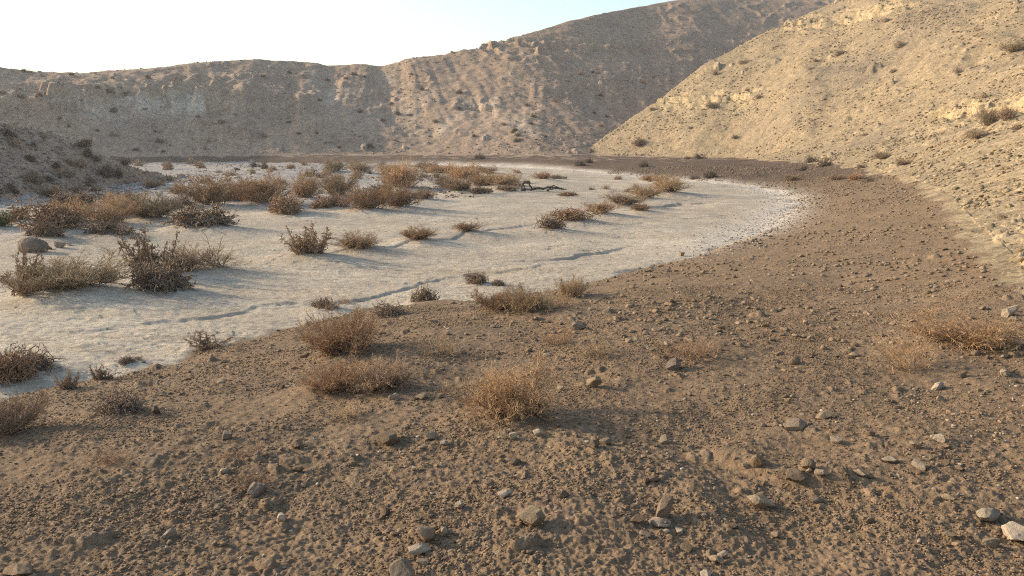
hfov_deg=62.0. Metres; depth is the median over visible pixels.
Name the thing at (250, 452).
dry shrub
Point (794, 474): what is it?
rock
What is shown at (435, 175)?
dry shrub
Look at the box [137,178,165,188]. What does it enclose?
dry shrub
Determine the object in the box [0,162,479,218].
gravel
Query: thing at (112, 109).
dry shrub
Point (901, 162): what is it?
dry shrub
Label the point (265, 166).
dry shrub
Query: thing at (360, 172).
dry shrub
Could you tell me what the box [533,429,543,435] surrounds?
stone
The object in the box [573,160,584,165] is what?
dry shrub
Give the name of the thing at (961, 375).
stone
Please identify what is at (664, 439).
stone
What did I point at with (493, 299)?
dry shrub
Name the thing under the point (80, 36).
sky
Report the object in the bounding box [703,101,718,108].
dry shrub
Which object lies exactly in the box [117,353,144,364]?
dry shrub
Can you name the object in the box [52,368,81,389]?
dry shrub
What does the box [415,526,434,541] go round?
stone
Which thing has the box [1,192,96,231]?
dry shrub
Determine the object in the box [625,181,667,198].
dry shrub
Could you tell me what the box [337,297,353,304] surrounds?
dry shrub
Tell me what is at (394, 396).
stone
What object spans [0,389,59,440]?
dry shrub
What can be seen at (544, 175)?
dry shrub
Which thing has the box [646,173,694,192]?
dry shrub
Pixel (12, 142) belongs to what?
dry shrub
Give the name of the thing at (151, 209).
dry shrub
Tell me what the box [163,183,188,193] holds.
dry shrub
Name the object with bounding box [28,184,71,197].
dry shrub
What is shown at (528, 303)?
dry shrub
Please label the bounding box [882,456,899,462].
stone
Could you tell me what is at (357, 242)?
dry shrub
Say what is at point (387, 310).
dry shrub
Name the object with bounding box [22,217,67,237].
dry shrub
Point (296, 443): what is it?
stone
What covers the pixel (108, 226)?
dry shrub
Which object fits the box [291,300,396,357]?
dry shrub
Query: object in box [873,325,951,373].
dry shrub
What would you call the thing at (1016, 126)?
dry shrub
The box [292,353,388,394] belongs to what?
dry shrub
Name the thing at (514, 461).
stone
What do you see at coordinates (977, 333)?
dry shrub
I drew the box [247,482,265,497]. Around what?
stone
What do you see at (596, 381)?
stone
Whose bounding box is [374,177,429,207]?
dry shrub
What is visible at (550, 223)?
dry shrub
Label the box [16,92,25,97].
dry shrub
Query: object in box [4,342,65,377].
dry shrub
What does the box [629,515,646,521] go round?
soil clod
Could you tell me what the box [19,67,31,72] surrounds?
dry shrub
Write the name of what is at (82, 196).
dry shrub
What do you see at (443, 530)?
stone
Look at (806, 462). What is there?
stone
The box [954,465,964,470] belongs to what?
stone
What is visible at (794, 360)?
stone
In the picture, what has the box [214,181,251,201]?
dry shrub
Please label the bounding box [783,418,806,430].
stone
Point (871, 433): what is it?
stone
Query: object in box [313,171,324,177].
dry shrub
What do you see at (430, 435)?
stone
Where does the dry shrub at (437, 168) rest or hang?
on the riverbed
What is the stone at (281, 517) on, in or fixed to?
on the ground
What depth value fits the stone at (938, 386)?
5.84 m
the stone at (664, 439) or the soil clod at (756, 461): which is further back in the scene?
the stone at (664, 439)
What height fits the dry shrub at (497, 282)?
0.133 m
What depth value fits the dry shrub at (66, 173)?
38.77 m
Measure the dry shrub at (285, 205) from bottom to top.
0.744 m
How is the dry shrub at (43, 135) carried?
on the hill at (43, 146)
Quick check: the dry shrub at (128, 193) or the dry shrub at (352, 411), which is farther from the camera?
the dry shrub at (128, 193)
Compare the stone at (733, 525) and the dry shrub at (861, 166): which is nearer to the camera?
the stone at (733, 525)
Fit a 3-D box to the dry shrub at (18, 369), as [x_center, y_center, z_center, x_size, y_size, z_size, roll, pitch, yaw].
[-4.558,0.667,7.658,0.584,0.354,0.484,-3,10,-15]
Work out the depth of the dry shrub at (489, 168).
56.83 m
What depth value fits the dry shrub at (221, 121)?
94.76 m
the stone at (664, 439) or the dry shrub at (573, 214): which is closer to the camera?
the stone at (664, 439)
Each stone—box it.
[17,237,48,251]
[54,241,65,247]
[160,528,177,539]
[220,467,229,472]
[222,430,232,439]
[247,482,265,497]
[276,512,285,521]
[291,438,302,447]
[292,465,303,471]
[372,429,398,444]
[379,508,389,519]
[388,393,400,399]
[389,558,414,575]
[408,542,431,554]
[415,392,427,399]
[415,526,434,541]
[416,558,428,565]
[423,431,438,440]
[440,440,449,445]
[441,526,446,536]
[455,500,463,508]
[497,489,512,497]
[509,432,516,439]
[510,457,520,465]
[515,505,545,525]
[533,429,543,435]
[572,322,585,329]
[586,376,601,387]
[599,437,612,444]
[639,530,650,537]
[643,477,648,482]
[648,517,670,526]
[659,434,669,444]
[665,357,681,369]
[675,527,682,534]
[680,542,691,552]
[700,569,710,575]
[708,555,723,561]
[717,550,728,557]
[728,523,737,528]
[741,462,748,467]
[747,494,774,508]
[771,531,780,536]
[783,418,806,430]
[788,356,799,364]
[801,457,815,468]
[810,495,822,503]
[814,469,829,474]
[815,411,834,419]
[830,436,842,443]
[853,469,866,475]
[859,563,874,569]
[864,517,874,523]
[867,430,874,435]
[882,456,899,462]
[909,440,919,446]
[911,458,925,470]
[930,433,945,441]
[931,382,944,389]
[936,395,944,401]
[940,493,955,499]
[941,531,958,536]
[942,459,949,464]
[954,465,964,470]
[956,371,967,378]
[976,508,999,520]
[982,537,999,547]
[1000,369,1010,376]
[1001,305,1019,317]
[1001,521,1023,540]
[1009,316,1020,320]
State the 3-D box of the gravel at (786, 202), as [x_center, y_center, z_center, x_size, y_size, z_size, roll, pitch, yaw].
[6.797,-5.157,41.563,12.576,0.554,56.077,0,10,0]
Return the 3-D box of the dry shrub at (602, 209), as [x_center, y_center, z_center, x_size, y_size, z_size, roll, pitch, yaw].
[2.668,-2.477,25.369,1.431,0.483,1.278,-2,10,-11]
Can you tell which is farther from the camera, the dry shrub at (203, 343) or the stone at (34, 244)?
the stone at (34, 244)
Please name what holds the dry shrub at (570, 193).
on the riverbed
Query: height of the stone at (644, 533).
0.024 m
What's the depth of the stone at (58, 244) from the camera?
17.62 m
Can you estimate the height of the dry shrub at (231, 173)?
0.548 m
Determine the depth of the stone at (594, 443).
4.63 m
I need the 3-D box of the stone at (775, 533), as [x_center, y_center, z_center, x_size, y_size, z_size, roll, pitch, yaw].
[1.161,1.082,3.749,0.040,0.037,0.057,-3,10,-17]
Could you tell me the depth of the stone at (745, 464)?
4.51 m
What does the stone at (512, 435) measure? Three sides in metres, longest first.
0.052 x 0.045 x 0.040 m
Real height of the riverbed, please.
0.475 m
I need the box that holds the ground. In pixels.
[0,154,1023,575]
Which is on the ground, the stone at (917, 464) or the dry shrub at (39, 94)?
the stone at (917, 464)
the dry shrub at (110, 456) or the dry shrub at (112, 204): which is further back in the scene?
the dry shrub at (112, 204)
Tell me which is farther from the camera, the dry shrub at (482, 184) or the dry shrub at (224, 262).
the dry shrub at (482, 184)
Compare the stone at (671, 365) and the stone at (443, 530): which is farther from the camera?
the stone at (671, 365)
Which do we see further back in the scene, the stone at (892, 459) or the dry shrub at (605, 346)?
the dry shrub at (605, 346)
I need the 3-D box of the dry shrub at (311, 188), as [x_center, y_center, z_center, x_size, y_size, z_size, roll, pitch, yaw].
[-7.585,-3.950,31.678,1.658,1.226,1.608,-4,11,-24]
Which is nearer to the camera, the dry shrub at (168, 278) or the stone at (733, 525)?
the stone at (733, 525)
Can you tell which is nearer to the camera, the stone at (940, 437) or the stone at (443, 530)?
the stone at (443, 530)
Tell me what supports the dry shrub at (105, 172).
on the hill at (43, 146)
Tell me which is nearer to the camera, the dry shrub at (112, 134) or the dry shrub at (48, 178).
the dry shrub at (48, 178)
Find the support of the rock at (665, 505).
on the ground
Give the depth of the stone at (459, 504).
3.95 m
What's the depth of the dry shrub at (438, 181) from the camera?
37.50 m
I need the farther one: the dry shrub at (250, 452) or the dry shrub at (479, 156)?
the dry shrub at (479, 156)
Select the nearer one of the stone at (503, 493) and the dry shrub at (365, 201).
the stone at (503, 493)
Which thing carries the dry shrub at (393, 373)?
on the ground
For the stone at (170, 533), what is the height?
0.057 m
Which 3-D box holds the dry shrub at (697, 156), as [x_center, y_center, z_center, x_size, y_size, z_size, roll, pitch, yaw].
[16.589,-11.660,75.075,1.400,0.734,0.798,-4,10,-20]
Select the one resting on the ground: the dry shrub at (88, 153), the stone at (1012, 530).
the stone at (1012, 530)
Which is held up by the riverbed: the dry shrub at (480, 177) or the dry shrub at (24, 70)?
the dry shrub at (480, 177)
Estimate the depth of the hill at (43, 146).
39.77 m
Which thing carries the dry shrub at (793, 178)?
on the ground
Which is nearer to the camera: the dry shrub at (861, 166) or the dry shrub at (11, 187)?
the dry shrub at (11, 187)
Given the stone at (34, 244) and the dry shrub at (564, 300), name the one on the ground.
the dry shrub at (564, 300)
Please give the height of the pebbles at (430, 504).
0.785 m
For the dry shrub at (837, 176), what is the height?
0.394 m
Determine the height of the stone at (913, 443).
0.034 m
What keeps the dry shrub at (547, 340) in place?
on the ground
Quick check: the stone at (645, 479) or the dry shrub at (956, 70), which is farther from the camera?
the dry shrub at (956, 70)
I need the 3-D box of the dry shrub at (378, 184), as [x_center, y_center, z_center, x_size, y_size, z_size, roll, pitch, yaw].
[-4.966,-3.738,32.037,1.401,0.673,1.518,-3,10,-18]
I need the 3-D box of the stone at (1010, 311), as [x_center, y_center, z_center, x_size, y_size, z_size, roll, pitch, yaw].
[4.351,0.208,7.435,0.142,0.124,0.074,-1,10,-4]
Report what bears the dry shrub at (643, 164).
on the ground
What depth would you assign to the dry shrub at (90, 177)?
39.73 m
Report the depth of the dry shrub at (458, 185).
35.04 m
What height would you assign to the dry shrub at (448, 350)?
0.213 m
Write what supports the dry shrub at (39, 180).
on the hill at (43, 146)
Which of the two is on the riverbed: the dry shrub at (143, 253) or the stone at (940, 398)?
the dry shrub at (143, 253)
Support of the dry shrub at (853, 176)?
on the ground
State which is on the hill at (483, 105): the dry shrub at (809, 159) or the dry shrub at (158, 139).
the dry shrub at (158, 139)
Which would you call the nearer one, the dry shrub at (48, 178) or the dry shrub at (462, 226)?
the dry shrub at (462, 226)
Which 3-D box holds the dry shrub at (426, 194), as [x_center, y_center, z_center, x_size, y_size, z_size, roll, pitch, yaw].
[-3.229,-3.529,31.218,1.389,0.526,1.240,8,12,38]
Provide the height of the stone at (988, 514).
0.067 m
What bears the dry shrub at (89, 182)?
on the hill at (43, 146)
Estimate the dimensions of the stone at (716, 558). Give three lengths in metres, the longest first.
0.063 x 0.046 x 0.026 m
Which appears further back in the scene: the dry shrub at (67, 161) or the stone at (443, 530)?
the dry shrub at (67, 161)
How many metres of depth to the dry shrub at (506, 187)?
35.90 m
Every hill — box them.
[0,0,834,162]
[0,123,183,198]
[592,0,1023,256]
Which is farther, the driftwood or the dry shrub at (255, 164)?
the dry shrub at (255, 164)
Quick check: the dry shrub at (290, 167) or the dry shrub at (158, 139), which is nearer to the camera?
the dry shrub at (290, 167)
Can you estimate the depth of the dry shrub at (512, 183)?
38.89 m
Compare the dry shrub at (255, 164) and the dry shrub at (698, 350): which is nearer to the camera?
the dry shrub at (698, 350)
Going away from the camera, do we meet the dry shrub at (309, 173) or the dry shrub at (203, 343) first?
the dry shrub at (203, 343)
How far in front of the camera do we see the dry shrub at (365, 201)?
25.67 m
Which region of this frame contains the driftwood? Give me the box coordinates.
[520,181,566,190]
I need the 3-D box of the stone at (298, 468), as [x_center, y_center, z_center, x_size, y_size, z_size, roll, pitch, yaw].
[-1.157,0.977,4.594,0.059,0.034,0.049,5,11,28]
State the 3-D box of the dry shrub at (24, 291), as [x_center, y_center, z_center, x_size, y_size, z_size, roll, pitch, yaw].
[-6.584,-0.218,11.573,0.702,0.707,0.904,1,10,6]
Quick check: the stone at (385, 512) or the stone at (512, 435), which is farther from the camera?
the stone at (512, 435)
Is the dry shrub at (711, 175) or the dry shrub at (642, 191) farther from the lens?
the dry shrub at (711, 175)
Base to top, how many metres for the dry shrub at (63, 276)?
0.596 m
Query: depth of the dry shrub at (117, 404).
5.87 m
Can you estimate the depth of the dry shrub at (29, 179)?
35.66 m
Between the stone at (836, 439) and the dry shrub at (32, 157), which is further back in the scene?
the dry shrub at (32, 157)
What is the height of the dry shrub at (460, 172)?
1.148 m
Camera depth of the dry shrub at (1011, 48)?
57.37 m
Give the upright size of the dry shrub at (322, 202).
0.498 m
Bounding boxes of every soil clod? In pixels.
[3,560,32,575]
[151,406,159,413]
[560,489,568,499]
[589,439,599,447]
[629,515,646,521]
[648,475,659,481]
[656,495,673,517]
[749,455,763,467]
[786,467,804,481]
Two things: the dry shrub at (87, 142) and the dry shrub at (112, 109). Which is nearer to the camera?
the dry shrub at (87, 142)
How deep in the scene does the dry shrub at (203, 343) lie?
8.96 m
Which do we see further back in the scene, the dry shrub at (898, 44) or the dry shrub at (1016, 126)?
the dry shrub at (898, 44)
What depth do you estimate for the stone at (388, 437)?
4.98 m
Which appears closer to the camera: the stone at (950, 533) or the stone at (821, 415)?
the stone at (950, 533)
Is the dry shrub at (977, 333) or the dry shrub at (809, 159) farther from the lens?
the dry shrub at (809, 159)
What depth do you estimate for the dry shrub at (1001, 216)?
14.00 m
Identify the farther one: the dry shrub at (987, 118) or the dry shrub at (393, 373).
the dry shrub at (987, 118)
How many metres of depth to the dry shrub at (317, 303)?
11.22 m
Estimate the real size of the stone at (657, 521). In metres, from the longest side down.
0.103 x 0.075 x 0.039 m
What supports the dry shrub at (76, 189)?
on the riverbed
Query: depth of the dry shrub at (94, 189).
35.82 m
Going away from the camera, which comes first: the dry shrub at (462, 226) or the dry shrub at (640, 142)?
the dry shrub at (462, 226)
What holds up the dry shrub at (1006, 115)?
on the hill at (751, 132)
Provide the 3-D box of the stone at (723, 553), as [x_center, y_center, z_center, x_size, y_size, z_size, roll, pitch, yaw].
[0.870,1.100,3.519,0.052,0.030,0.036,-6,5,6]
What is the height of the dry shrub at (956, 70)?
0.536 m
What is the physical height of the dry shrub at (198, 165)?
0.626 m
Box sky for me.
[0,0,672,72]
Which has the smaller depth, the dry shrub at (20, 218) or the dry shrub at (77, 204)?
the dry shrub at (77, 204)
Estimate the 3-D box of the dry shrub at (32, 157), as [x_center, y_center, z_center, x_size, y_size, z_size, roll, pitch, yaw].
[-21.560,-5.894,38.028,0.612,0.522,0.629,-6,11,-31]
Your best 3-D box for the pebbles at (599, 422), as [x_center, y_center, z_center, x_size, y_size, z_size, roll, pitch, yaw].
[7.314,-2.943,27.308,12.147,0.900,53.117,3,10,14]
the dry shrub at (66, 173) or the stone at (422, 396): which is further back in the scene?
the dry shrub at (66, 173)
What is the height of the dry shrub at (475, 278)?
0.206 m
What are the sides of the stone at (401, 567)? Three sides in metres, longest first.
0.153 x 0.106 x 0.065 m
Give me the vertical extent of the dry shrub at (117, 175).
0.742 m
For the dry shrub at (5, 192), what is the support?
on the hill at (43, 146)
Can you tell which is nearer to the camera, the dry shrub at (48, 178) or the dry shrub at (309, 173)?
the dry shrub at (48, 178)
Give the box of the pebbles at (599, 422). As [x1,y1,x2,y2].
[1,166,1023,575]
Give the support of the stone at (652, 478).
on the ground
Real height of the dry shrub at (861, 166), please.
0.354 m
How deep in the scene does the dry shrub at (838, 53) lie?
81.37 m
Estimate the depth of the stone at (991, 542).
3.57 m
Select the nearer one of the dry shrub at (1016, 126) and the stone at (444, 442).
the stone at (444, 442)
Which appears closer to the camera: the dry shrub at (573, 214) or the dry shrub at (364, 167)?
the dry shrub at (573, 214)
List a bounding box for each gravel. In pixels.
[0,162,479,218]
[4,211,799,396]
[537,167,832,267]
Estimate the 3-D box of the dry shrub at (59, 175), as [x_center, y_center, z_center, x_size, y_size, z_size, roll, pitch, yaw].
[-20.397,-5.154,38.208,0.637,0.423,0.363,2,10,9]
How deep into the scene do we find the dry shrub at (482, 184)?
39.70 m
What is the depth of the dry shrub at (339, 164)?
59.18 m
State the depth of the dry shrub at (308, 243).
15.76 m
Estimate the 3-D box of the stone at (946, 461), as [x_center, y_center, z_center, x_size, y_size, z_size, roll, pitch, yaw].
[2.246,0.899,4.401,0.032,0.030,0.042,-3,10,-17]
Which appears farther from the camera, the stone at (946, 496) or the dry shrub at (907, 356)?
the dry shrub at (907, 356)
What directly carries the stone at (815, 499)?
on the ground
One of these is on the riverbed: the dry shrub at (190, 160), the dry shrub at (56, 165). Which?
the dry shrub at (190, 160)
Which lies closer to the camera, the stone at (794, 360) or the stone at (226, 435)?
the stone at (226, 435)
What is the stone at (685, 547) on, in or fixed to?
on the ground
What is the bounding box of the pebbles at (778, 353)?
[25,162,1023,393]
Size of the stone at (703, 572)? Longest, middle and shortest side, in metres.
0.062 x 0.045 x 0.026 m
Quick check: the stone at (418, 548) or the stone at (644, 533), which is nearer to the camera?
the stone at (418, 548)
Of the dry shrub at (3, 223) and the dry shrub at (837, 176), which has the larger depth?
the dry shrub at (837, 176)
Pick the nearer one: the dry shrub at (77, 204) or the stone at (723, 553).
the stone at (723, 553)
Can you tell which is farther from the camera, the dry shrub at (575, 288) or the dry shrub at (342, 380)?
the dry shrub at (575, 288)
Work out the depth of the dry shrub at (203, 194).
27.55 m
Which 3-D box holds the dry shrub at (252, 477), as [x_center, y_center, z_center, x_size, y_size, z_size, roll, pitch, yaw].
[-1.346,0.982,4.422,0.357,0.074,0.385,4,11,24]
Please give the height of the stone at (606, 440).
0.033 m
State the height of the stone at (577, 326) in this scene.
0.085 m
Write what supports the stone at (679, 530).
on the ground
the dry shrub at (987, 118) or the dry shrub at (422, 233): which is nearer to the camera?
the dry shrub at (422, 233)
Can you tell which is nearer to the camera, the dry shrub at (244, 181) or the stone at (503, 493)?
the stone at (503, 493)
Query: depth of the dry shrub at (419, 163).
63.92 m
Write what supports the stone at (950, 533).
on the ground
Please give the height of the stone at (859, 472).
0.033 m
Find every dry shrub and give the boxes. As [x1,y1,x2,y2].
[0,125,19,137]
[0,184,10,193]
[0,206,23,226]
[0,244,47,297]
[0,245,166,292]
[0,341,40,386]
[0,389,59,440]
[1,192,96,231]
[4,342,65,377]
[5,134,21,147]
[6,182,17,190]
[10,205,31,219]
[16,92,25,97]
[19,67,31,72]
[19,170,37,181]
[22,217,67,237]
[24,153,35,161]
[25,141,37,146]
[25,170,45,183]
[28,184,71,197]
[35,89,42,96]
[35,187,112,206]
[38,132,48,137]
[44,175,54,180]
[50,159,63,167]
[51,196,99,219]
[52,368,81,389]
[54,171,63,177]
[56,167,77,177]
[62,155,84,166]
[64,184,90,192]
[71,136,92,146]
[75,158,86,166]
[75,201,141,224]
[78,216,137,235]
[80,144,94,156]
[82,178,95,186]
[83,440,133,466]
[86,174,97,182]
[86,185,105,191]
[87,383,153,416]
[88,364,121,379]
[91,154,102,160]
[91,188,154,213]
[93,260,128,282]
[94,164,115,177]
[98,187,146,203]
[107,104,117,111]
[109,130,118,136]
[110,164,124,178]
[116,190,182,218]
[116,221,186,273]
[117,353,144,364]
[119,249,197,293]
[120,155,132,164]
[131,157,148,165]
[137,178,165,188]
[146,241,217,273]
[154,136,163,142]
[158,196,239,227]
[160,173,172,180]
[162,159,174,169]
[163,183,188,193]
[166,192,196,207]
[169,228,251,267]
[172,169,244,204]
[180,330,234,352]
[185,156,196,163]
[196,162,206,167]
[196,173,212,183]
[210,439,270,464]
[213,463,281,494]
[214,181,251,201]
[217,118,227,123]
[222,166,306,204]
[224,169,236,175]
[226,177,259,187]
[249,159,262,166]
[261,161,268,168]
[265,187,308,214]
[279,220,337,254]
[284,163,295,168]
[286,170,328,197]
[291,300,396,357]
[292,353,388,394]
[302,166,317,176]
[306,193,337,208]
[309,296,338,310]
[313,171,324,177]
[316,165,362,195]
[321,156,349,170]
[323,164,337,171]
[324,189,349,207]
[328,228,388,249]
[330,178,399,209]
[330,400,371,420]
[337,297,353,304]
[341,158,376,171]
[348,346,420,393]
[349,169,364,175]
[361,179,393,196]
[368,300,412,318]
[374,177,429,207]
[375,151,435,186]
[375,161,406,171]
[395,224,437,239]
[409,330,478,355]
[410,186,436,198]
[410,282,440,301]
[415,159,440,168]
[421,162,462,172]
[427,175,464,187]
[431,169,447,177]
[435,175,476,190]
[436,351,575,427]
[442,160,487,178]
[451,220,485,230]
[464,269,488,284]
[465,169,498,183]
[465,281,521,312]
[468,186,492,193]
[474,152,485,159]
[474,175,486,185]
[475,165,503,171]
[482,168,530,184]
[484,282,568,315]
[490,279,505,285]
[494,183,522,190]
[507,179,519,185]
[529,170,554,178]
[534,214,567,228]
[535,318,582,346]
[536,286,574,306]
[541,205,604,220]
[549,174,566,178]
[553,272,598,297]
[556,191,581,195]
[570,333,621,357]
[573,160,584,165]
[581,199,623,212]
[596,189,650,204]
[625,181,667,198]
[629,134,646,145]
[630,201,653,210]
[638,161,649,167]
[639,173,652,180]
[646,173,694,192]
[646,334,736,363]
[651,172,670,180]
[695,154,708,158]
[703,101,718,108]
[703,169,715,178]
[784,174,804,180]
[794,164,806,170]
[804,154,816,162]
[817,158,832,166]
[824,171,846,179]
[833,50,845,55]
[844,172,865,179]
[857,162,868,168]
[865,304,1023,354]
[871,148,892,158]
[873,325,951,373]
[893,39,904,46]
[894,157,913,164]
[951,67,961,72]
[963,125,990,138]
[971,100,1000,125]
[994,102,1020,120]
[996,212,1007,219]
[998,38,1023,52]
[1010,123,1022,129]
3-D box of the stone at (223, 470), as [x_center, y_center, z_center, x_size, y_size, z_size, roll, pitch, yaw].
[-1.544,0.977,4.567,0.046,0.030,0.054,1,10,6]
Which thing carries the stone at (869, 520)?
on the ground
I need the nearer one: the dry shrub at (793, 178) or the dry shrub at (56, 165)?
the dry shrub at (56, 165)
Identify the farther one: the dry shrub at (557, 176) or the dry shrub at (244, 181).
the dry shrub at (557, 176)
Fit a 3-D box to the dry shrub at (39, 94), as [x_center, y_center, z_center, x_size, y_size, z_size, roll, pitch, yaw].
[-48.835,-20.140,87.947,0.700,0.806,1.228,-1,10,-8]
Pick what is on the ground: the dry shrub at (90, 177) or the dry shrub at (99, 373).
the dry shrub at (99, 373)
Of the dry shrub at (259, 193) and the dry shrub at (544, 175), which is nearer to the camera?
the dry shrub at (259, 193)
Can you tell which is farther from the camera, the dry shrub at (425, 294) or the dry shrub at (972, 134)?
the dry shrub at (972, 134)
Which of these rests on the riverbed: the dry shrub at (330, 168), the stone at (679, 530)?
the dry shrub at (330, 168)
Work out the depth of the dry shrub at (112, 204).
23.41 m
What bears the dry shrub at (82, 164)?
on the hill at (43, 146)
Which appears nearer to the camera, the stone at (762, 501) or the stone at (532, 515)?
the stone at (532, 515)
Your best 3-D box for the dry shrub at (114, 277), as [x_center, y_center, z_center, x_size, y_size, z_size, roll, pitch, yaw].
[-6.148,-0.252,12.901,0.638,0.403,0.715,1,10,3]
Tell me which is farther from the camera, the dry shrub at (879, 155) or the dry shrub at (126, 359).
the dry shrub at (879, 155)
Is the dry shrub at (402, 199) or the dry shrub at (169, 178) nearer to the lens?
the dry shrub at (402, 199)
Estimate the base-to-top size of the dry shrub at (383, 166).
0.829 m
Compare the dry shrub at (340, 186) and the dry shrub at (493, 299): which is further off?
the dry shrub at (340, 186)
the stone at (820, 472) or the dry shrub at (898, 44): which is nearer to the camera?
the stone at (820, 472)
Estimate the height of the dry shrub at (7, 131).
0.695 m
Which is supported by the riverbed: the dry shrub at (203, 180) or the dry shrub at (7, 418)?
the dry shrub at (203, 180)
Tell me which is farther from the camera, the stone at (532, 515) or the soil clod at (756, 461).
the soil clod at (756, 461)
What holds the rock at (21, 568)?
on the ground
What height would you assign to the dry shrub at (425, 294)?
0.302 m
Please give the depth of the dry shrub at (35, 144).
39.43 m
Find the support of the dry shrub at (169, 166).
on the riverbed
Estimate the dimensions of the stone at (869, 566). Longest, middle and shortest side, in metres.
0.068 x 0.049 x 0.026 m
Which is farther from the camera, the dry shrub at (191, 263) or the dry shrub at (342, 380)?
the dry shrub at (191, 263)
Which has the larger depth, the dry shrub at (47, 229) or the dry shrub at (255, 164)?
the dry shrub at (255, 164)
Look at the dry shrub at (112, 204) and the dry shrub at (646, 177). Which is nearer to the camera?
the dry shrub at (112, 204)
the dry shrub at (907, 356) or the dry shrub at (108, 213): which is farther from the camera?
the dry shrub at (108, 213)
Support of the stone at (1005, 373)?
on the ground
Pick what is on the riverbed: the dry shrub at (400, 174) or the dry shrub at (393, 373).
the dry shrub at (400, 174)
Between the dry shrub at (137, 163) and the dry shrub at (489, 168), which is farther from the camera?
the dry shrub at (137, 163)
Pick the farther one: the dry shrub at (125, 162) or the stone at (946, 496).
the dry shrub at (125, 162)
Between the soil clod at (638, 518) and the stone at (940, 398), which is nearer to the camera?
the soil clod at (638, 518)
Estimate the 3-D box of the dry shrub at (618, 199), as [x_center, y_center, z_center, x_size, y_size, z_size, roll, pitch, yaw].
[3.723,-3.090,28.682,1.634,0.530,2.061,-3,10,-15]
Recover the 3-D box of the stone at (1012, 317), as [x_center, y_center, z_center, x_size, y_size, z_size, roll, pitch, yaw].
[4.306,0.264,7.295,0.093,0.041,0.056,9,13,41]
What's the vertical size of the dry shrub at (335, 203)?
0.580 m
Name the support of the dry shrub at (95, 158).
on the hill at (43, 146)
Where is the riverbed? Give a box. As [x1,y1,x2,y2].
[0,159,802,399]
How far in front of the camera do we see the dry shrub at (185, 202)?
27.06 m
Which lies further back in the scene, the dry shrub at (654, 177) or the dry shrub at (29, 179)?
the dry shrub at (654, 177)
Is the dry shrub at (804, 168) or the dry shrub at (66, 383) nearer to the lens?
the dry shrub at (66, 383)
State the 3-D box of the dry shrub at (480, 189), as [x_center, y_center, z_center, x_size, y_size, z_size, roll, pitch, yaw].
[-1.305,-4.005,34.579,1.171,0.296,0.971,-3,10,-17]
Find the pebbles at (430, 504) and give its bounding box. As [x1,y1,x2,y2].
[0,276,1023,575]
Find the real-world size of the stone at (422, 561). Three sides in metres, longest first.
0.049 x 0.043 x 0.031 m
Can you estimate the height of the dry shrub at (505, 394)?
0.436 m
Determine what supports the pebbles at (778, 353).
on the ground
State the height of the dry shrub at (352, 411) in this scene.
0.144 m
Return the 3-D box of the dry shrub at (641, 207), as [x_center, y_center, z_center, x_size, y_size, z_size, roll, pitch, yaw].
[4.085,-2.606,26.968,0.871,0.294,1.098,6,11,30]
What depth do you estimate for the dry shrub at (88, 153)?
41.52 m
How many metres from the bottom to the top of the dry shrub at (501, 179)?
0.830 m
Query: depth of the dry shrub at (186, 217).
20.95 m

